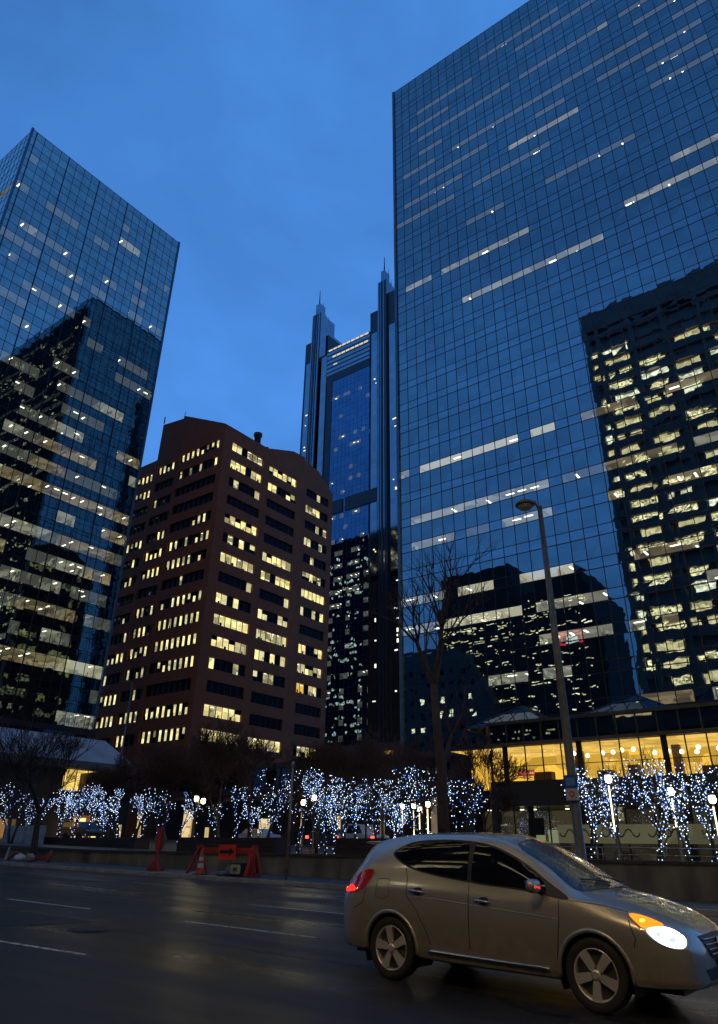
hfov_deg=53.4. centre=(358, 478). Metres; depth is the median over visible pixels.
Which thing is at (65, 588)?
window pane
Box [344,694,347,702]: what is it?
window pane
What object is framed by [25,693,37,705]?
window pane
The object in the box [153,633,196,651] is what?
window
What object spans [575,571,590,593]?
window pane
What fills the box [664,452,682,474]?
window pane
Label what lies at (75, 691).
window pane
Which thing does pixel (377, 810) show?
plaza tree
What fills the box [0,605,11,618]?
window pane
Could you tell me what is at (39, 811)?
leaning tree
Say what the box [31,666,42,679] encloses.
window pane
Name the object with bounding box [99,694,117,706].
window
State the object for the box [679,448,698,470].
window pane
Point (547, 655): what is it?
window pane
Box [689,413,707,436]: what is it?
window pane
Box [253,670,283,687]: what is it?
window
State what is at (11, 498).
window pane
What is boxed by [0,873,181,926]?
road patch
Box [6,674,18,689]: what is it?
window pane
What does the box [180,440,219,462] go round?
window
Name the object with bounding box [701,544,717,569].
window pane
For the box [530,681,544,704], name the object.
window pane
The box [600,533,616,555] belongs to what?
window pane
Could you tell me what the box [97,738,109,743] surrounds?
window
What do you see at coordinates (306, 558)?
window
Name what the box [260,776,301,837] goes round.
plaza tree
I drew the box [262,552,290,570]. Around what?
window
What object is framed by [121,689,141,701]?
window
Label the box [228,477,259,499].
window
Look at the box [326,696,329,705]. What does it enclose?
window pane
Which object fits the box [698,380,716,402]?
window pane
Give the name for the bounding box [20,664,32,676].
window pane
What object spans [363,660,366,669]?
window pane
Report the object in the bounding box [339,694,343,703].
window pane
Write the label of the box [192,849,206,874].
traffic cone
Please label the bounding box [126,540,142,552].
window
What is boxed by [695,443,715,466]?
window pane
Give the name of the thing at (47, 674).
window pane
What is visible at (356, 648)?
window pane
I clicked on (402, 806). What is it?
post lantern
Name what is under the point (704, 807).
string lights
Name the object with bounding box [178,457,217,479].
window
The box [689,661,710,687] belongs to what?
window pane
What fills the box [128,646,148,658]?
window
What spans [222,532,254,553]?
window
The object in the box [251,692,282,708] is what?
window
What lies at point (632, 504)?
window pane
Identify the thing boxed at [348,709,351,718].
window pane
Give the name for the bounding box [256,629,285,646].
window
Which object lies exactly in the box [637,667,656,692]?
window pane
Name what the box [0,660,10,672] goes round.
window pane
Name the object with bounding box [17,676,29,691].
window pane
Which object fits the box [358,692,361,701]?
window pane
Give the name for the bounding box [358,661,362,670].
window pane
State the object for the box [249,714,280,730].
window
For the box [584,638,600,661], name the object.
window pane
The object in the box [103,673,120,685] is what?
window
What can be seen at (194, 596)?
window
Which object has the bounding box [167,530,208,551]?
window
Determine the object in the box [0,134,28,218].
window panes
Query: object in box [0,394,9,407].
window pane
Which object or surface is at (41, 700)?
window pane
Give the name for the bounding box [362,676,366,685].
window pane
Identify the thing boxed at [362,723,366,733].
window pane
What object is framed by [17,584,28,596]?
window pane
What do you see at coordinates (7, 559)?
window pane
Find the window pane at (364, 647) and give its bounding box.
[363,645,366,654]
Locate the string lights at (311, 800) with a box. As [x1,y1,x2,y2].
[296,769,340,852]
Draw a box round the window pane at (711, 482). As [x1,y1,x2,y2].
[703,474,717,498]
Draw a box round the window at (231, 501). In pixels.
[227,495,257,517]
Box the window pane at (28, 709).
[22,705,34,720]
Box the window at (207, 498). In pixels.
[173,493,212,514]
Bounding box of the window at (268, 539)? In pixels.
[264,534,291,553]
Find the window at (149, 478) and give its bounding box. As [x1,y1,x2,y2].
[138,474,153,485]
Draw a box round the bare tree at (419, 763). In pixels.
[373,725,454,833]
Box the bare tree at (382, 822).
[356,726,436,837]
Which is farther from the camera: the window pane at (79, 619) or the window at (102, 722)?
the window at (102, 722)
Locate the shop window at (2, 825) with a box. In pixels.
[0,819,15,838]
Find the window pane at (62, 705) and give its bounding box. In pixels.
[57,698,67,710]
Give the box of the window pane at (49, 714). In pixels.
[43,709,55,723]
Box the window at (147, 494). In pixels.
[135,490,150,502]
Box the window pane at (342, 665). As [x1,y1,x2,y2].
[340,664,343,673]
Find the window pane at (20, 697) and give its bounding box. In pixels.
[14,691,26,703]
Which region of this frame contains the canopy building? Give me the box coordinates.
[0,727,135,838]
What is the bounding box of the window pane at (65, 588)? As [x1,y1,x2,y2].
[60,583,70,596]
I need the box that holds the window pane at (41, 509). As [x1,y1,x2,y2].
[36,503,47,516]
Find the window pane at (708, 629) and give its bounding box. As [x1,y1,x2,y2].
[699,620,717,645]
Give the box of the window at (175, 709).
[143,702,187,719]
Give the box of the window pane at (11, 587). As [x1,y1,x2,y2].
[6,580,17,593]
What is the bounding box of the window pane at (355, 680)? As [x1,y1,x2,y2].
[353,677,357,686]
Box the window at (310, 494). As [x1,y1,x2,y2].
[306,489,327,506]
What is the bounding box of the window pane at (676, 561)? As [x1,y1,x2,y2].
[667,551,686,575]
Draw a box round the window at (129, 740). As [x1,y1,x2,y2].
[114,734,135,746]
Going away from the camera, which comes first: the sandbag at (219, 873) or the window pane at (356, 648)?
the sandbag at (219, 873)
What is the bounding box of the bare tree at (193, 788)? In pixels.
[169,731,232,836]
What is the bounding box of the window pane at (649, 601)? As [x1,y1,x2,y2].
[641,592,659,616]
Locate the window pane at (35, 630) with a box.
[29,625,40,639]
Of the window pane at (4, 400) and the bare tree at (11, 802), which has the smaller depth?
the bare tree at (11, 802)
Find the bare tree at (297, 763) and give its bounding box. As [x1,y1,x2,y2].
[278,737,356,837]
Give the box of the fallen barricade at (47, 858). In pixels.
[4,847,52,861]
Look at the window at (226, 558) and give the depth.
142.65 m
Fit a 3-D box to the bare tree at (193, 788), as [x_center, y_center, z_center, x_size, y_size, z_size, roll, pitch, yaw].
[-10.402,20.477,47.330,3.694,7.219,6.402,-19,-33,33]
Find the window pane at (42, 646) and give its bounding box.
[37,641,48,653]
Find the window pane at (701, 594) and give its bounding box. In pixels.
[691,583,711,608]
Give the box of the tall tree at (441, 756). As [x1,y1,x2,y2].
[367,525,499,832]
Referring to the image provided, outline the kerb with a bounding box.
[0,862,717,916]
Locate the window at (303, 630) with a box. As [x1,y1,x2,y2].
[299,625,322,640]
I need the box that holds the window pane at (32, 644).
[26,639,37,651]
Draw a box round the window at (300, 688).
[296,683,319,697]
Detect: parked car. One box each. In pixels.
[60,821,102,836]
[238,829,280,837]
[305,828,341,848]
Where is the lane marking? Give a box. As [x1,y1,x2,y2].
[0,870,711,987]
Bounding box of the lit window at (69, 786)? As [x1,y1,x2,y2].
[61,769,91,790]
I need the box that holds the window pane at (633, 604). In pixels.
[625,595,643,619]
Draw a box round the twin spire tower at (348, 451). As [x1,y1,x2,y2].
[300,257,399,795]
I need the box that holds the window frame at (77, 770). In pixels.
[62,770,88,790]
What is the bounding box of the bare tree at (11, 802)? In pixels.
[0,725,83,842]
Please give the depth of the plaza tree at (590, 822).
26.41 m
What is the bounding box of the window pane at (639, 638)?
[631,630,649,655]
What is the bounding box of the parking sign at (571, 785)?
[563,775,578,799]
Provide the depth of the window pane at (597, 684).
73.88 m
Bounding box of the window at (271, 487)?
[268,482,294,502]
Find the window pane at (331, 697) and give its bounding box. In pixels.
[330,696,333,704]
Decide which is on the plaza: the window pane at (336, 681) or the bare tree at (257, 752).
the bare tree at (257, 752)
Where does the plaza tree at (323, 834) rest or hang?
on the plaza
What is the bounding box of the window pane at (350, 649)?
[349,648,353,656]
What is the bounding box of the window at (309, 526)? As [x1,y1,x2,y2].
[305,521,325,537]
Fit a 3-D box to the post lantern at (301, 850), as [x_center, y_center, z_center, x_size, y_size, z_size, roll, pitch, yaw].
[-3.025,18.520,38.105,0.280,2.789,0.280,-19,-33,33]
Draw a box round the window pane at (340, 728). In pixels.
[338,726,342,735]
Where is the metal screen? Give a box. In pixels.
[1,824,46,844]
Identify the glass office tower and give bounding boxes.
[0,127,179,754]
[392,0,717,798]
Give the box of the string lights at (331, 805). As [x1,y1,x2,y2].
[318,774,339,840]
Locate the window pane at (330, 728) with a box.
[329,727,333,736]
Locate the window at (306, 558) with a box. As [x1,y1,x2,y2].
[303,554,324,570]
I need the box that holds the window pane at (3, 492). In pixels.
[0,488,7,501]
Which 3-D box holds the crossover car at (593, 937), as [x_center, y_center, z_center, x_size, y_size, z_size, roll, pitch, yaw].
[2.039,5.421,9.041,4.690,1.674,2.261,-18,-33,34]
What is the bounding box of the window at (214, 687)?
[206,680,242,698]
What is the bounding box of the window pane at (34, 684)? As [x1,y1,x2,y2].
[28,678,40,693]
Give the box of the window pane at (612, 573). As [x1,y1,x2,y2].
[604,564,621,587]
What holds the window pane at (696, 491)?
in the glass office tower at (556, 246)
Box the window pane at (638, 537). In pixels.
[629,526,646,548]
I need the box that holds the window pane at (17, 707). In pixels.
[11,703,23,718]
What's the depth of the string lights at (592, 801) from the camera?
26.42 m
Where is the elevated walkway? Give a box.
[123,747,484,844]
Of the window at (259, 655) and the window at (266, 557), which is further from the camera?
the window at (266, 557)
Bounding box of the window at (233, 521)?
[224,513,256,535]
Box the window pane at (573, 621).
[565,606,580,629]
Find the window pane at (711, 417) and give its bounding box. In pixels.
[705,409,717,431]
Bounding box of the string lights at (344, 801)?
[334,777,357,835]
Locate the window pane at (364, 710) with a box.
[362,707,366,716]
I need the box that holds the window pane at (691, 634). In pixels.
[681,622,702,648]
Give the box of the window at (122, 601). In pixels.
[117,594,133,606]
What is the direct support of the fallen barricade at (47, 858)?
on the pavement
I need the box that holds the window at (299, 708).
[295,703,319,717]
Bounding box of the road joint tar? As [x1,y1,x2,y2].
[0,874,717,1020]
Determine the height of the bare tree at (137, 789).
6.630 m
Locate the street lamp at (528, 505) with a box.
[515,499,586,860]
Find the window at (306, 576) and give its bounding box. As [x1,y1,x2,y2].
[302,571,323,587]
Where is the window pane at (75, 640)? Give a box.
[70,635,80,648]
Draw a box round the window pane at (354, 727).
[352,724,356,734]
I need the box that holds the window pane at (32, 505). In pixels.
[26,499,37,512]
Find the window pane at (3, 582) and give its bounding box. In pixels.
[0,578,7,590]
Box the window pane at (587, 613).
[579,603,595,626]
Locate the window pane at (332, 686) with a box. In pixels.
[330,680,334,689]
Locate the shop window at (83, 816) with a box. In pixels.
[70,815,94,836]
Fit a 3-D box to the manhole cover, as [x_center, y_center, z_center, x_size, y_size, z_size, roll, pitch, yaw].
[-4.726,7.872,12.466,0.720,0.006,0.720,-19,-33,33]
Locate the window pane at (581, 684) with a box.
[573,675,590,699]
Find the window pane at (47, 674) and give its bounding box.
[41,669,52,681]
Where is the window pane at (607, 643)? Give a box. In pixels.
[599,635,616,659]
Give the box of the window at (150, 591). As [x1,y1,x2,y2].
[138,585,157,598]
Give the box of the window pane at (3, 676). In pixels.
[0,673,7,687]
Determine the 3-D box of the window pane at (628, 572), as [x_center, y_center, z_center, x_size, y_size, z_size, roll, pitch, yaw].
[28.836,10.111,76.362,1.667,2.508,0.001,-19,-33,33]
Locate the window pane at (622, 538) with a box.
[614,529,631,552]
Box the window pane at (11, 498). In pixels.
[5,491,17,505]
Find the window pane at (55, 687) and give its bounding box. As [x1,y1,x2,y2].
[49,682,60,696]
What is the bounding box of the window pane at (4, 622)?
[0,617,9,631]
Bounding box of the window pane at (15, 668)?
[9,662,21,674]
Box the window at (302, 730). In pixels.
[294,724,318,737]
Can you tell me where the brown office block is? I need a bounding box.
[87,412,332,837]
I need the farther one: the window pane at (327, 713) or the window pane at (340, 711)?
the window pane at (327, 713)
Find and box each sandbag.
[13,853,25,860]
[25,853,34,861]
[215,871,225,875]
[225,865,229,875]
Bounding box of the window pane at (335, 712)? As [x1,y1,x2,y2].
[334,710,338,719]
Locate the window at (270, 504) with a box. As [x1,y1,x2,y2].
[267,499,293,518]
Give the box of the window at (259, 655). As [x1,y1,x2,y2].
[254,649,284,666]
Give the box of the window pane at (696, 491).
[686,478,705,501]
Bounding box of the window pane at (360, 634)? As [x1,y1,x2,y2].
[358,632,362,640]
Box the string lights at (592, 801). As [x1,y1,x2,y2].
[564,768,615,857]
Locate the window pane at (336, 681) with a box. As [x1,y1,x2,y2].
[335,680,338,688]
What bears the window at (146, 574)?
in the brown office block
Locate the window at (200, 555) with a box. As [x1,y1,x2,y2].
[165,549,206,570]
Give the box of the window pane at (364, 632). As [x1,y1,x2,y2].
[363,631,366,639]
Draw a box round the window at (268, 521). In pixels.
[265,516,292,535]
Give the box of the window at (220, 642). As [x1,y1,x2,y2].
[211,635,245,654]
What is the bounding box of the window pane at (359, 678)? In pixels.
[358,676,361,685]
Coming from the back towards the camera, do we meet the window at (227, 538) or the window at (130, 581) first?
the window at (130, 581)
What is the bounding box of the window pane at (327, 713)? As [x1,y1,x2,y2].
[325,712,328,720]
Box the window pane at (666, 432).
[658,423,675,445]
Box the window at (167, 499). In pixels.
[152,495,170,508]
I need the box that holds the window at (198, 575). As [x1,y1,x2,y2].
[162,570,203,589]
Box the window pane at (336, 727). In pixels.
[333,726,337,735]
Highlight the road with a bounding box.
[0,865,717,1023]
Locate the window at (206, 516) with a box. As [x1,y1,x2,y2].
[170,511,210,532]
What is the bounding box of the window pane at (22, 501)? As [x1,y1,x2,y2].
[16,495,27,509]
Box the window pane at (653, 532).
[645,522,663,545]
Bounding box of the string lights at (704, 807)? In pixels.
[678,767,717,858]
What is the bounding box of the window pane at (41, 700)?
[36,695,47,707]
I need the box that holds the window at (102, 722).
[96,716,113,727]
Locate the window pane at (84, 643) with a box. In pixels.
[79,637,89,651]
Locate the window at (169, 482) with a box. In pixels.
[155,478,173,491]
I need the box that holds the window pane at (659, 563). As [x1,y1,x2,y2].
[651,555,669,578]
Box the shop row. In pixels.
[153,742,489,845]
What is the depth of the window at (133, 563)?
156.06 m
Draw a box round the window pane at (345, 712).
[343,709,347,718]
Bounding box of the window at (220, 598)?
[216,592,249,612]
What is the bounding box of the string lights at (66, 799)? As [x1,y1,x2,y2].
[56,789,77,823]
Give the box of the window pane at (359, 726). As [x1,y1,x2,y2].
[357,724,361,733]
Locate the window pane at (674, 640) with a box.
[664,625,684,650]
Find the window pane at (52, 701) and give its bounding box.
[46,697,57,708]
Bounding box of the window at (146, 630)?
[131,625,151,638]
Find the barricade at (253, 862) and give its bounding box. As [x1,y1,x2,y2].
[185,845,261,876]
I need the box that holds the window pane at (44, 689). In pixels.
[38,680,50,695]
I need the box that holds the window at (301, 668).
[297,663,320,677]
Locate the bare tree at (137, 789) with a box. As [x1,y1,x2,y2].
[126,743,192,837]
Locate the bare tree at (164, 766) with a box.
[132,740,203,830]
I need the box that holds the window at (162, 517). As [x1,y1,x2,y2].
[150,512,168,525]
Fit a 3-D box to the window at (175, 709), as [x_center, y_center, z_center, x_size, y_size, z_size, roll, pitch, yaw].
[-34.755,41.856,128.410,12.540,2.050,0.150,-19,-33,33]
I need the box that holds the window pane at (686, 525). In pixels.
[677,515,696,538]
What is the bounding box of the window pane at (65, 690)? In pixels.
[60,684,70,698]
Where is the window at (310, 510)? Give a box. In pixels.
[306,505,326,521]
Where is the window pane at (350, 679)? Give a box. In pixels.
[348,678,352,687]
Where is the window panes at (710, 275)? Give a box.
[394,0,717,796]
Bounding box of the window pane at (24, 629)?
[18,622,30,637]
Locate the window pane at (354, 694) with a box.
[353,693,356,701]
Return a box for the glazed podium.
[454,694,717,861]
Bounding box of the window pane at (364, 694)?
[362,691,366,700]
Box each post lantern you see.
[192,794,205,836]
[299,797,304,853]
[310,794,316,853]
[401,802,404,836]
[419,805,421,832]
[425,799,429,833]
[604,772,620,859]
[667,784,683,860]
[707,791,717,833]
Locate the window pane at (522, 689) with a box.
[516,682,530,705]
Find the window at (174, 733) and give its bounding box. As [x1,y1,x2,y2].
[139,727,184,743]
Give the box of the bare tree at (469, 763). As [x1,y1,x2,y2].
[447,728,532,831]
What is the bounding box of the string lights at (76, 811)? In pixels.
[65,795,90,834]
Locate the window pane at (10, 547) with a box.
[4,540,16,554]
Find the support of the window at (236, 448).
in the brown office block
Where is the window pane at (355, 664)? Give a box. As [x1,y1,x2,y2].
[353,662,357,671]
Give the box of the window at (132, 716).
[118,711,138,723]
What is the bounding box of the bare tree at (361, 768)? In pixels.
[316,728,405,834]
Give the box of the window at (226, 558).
[220,552,252,573]
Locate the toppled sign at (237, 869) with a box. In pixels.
[230,863,246,876]
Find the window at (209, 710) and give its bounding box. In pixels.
[203,704,240,721]
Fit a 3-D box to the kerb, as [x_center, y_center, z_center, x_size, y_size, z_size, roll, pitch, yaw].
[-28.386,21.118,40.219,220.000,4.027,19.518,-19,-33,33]
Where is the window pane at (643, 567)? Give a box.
[635,558,653,581]
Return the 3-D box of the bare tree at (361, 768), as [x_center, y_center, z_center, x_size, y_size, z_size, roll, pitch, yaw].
[-0.120,19.338,44.430,6.316,7.230,4.040,-7,-28,14]
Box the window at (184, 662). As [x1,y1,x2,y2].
[150,655,193,673]
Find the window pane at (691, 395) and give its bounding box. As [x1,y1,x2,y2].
[682,385,700,407]
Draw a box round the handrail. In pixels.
[560,846,717,860]
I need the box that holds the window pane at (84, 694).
[79,688,89,702]
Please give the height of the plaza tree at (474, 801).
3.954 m
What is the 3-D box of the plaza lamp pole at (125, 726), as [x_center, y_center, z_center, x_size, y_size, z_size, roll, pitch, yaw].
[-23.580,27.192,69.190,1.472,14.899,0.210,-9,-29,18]
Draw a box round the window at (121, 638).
[110,633,127,644]
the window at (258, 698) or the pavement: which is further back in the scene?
the window at (258, 698)
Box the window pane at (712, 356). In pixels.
[706,348,717,368]
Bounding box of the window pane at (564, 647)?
[560,642,570,664]
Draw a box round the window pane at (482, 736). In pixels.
[479,734,485,745]
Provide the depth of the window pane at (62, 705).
104.67 m
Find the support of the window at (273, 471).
in the brown office block
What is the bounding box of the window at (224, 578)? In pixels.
[218,572,251,592]
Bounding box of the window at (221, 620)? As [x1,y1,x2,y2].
[213,613,247,632]
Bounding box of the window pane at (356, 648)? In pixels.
[354,647,357,655]
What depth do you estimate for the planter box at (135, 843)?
42.12 m
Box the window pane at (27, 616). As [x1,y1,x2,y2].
[21,611,32,623]
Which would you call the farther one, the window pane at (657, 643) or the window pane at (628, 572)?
the window pane at (628, 572)
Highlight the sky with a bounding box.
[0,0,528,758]
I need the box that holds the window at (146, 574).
[141,566,160,579]
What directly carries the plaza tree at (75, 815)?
on the plaza
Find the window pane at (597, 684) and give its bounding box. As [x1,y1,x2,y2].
[589,673,606,698]
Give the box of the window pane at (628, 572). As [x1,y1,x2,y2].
[619,561,637,584]
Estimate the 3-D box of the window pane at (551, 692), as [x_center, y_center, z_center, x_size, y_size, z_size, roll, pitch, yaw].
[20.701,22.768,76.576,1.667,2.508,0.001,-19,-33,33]
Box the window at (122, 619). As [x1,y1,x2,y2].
[114,613,130,625]
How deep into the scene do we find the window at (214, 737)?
127.36 m
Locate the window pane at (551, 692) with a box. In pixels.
[544,679,558,702]
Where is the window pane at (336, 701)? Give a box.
[334,695,338,704]
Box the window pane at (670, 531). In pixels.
[661,518,679,541]
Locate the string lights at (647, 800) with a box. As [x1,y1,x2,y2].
[618,759,683,850]
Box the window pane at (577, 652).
[569,640,585,663]
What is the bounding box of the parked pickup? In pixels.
[337,824,388,837]
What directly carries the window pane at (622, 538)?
in the glass office tower at (556, 246)
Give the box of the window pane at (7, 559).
[1,553,13,565]
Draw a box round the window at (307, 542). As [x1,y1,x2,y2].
[304,537,325,553]
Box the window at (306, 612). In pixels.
[300,606,322,622]
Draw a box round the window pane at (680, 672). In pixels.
[671,663,691,689]
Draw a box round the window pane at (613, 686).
[604,671,622,696]
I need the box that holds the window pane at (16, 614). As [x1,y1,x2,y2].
[10,608,22,620]
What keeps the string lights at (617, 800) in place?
attached to the plaza tree at (609, 817)
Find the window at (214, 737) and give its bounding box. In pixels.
[201,728,238,743]
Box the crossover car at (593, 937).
[344,832,717,1014]
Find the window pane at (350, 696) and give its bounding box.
[348,693,352,702]
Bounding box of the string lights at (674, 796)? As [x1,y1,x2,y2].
[643,762,703,855]
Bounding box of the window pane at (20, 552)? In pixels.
[15,544,26,558]
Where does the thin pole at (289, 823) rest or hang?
on the pavement
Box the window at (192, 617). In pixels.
[156,611,198,630]
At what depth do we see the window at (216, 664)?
133.06 m
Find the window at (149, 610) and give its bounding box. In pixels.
[134,605,154,618]
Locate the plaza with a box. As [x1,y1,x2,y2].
[0,837,655,860]
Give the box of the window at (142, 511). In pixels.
[132,506,148,518]
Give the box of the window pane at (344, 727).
[343,725,347,734]
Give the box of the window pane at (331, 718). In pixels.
[329,711,333,720]
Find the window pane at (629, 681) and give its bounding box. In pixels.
[620,669,639,694]
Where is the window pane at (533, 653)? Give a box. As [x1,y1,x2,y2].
[526,646,541,669]
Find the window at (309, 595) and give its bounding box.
[301,589,323,604]
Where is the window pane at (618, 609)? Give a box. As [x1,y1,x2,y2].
[609,598,627,621]
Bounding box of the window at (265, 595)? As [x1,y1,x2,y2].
[259,589,288,607]
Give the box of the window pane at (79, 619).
[75,612,84,625]
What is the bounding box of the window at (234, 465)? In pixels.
[230,460,260,482]
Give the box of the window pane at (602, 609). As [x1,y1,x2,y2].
[594,601,611,624]
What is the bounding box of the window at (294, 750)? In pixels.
[293,745,312,757]
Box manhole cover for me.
[67,927,109,931]
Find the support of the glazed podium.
on the plaza
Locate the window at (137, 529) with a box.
[129,523,145,535]
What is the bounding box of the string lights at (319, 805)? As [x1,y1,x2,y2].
[305,780,326,853]
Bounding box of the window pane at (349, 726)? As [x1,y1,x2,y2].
[348,725,351,734]
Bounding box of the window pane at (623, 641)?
[615,633,632,657]
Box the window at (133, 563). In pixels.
[123,558,139,570]
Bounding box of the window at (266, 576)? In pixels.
[261,570,289,589]
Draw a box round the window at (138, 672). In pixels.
[124,667,145,680]
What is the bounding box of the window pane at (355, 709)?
[353,708,356,717]
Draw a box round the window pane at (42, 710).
[33,707,45,721]
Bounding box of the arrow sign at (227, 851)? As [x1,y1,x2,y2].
[218,844,236,859]
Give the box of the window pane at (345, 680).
[344,678,347,687]
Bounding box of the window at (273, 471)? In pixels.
[269,466,295,486]
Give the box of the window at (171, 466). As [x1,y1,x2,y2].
[158,462,175,474]
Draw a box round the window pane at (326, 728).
[325,727,328,736]
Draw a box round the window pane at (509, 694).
[502,684,516,707]
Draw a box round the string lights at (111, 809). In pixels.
[98,789,123,837]
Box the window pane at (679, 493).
[670,483,689,505]
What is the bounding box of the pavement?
[0,858,717,909]
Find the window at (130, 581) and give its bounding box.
[120,576,136,588]
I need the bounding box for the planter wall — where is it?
[0,848,717,901]
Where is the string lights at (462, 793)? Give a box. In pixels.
[447,777,483,826]
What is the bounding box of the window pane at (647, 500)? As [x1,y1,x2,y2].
[639,491,656,513]
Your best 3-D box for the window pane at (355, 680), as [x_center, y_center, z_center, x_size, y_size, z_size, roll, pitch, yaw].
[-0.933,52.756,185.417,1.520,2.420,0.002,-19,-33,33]
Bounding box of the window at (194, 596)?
[159,590,201,609]
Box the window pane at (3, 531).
[0,526,8,538]
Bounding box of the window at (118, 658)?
[107,653,123,664]
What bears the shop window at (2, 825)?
in the canopy building
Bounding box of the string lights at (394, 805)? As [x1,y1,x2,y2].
[380,779,409,830]
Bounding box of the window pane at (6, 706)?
[0,701,12,716]
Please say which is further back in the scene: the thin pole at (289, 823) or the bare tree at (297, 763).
the bare tree at (297, 763)
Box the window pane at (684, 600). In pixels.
[674,586,694,611]
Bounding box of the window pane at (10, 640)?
[4,634,16,646]
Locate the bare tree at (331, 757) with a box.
[281,739,361,853]
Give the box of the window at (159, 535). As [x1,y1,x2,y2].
[147,530,165,542]
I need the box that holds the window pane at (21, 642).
[15,636,27,648]
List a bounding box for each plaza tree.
[0,780,22,825]
[12,791,45,825]
[40,793,55,824]
[52,781,80,836]
[65,783,93,836]
[80,779,107,836]
[91,793,113,837]
[96,781,126,837]
[128,792,148,837]
[129,783,168,837]
[148,781,182,833]
[176,796,200,845]
[181,786,208,836]
[204,797,225,836]
[224,782,261,837]
[238,798,280,837]
[250,759,308,837]
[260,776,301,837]
[294,758,345,853]
[297,769,327,853]
[310,765,339,853]
[311,796,365,847]
[325,768,359,837]
[334,782,370,837]
[351,769,409,837]
[354,770,392,835]
[373,770,418,837]
[386,802,410,837]
[388,756,432,834]
[397,766,436,833]
[427,763,490,831]
[560,755,619,859]
[590,758,638,859]
[604,744,690,860]
[633,749,712,860]
[675,756,717,861]
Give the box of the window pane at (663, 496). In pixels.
[654,487,672,509]
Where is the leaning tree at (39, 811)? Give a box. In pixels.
[0,706,106,860]
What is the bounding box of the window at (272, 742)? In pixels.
[248,737,279,752]
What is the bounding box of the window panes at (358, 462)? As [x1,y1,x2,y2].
[325,366,369,742]
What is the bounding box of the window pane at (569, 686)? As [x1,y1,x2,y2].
[564,677,574,700]
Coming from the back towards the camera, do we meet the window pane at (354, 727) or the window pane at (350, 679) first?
the window pane at (350, 679)
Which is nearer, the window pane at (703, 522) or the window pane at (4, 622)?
the window pane at (703, 522)
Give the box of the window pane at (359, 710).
[357,708,361,717]
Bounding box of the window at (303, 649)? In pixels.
[298,644,321,658]
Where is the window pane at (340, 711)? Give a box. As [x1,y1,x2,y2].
[339,710,342,719]
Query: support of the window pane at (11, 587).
in the glass office tower at (88, 262)
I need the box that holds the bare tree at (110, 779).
[77,752,138,837]
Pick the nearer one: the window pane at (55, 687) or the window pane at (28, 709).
the window pane at (28, 709)
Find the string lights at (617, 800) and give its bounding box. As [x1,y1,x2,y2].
[590,771,638,858]
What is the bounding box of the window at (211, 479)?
[175,474,215,496]
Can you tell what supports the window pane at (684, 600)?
in the glass office tower at (556, 246)
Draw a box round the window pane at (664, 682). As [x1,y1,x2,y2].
[653,665,673,691]
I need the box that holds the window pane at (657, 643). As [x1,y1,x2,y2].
[647,628,666,653]
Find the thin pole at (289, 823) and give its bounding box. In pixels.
[285,762,294,879]
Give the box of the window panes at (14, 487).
[0,130,177,715]
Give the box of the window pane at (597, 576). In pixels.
[589,568,606,590]
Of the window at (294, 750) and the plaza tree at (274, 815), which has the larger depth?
the window at (294, 750)
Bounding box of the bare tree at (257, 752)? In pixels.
[212,721,283,837]
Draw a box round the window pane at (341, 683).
[339,679,343,688]
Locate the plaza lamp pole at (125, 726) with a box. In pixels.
[108,681,132,834]
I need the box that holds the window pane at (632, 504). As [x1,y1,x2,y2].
[624,495,641,517]
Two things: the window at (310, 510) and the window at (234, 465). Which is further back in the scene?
the window at (310, 510)
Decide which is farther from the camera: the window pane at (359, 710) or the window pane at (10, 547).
the window pane at (359, 710)
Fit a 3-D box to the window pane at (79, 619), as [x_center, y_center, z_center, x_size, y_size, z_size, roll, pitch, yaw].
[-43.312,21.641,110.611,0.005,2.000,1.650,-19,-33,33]
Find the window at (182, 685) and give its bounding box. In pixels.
[146,679,190,696]
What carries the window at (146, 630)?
in the brown office block
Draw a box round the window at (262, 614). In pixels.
[258,608,286,626]
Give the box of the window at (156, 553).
[144,547,163,561]
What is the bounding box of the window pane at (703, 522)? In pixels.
[693,511,713,534]
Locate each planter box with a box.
[43,837,149,848]
[176,837,290,853]
[335,838,392,854]
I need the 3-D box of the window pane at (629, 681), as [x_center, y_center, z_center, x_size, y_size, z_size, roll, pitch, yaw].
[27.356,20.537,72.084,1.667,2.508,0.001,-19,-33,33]
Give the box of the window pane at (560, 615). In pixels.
[555,609,566,630]
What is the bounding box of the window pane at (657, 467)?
[648,456,666,478]
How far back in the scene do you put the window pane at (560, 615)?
78.97 m
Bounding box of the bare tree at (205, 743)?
[179,713,250,837]
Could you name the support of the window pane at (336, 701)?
in the twin spire tower at (348, 451)
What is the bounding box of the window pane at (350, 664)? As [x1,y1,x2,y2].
[349,663,352,671]
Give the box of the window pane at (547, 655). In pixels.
[540,644,554,667]
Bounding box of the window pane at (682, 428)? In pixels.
[673,418,691,440]
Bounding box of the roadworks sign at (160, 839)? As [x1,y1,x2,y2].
[146,824,166,870]
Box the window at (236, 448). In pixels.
[232,443,262,465]
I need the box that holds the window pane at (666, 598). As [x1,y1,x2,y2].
[657,589,676,614]
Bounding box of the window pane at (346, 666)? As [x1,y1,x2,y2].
[344,663,348,672]
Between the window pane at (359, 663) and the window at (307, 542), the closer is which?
the window at (307, 542)
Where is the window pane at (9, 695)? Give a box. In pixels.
[3,689,14,701]
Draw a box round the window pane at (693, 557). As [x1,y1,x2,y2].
[684,548,703,572]
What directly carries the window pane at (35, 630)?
in the glass office tower at (88, 262)
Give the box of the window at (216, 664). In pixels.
[208,657,244,676]
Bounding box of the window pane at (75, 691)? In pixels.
[69,686,80,700]
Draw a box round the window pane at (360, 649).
[358,646,362,655]
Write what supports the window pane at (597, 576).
in the glass office tower at (556, 246)

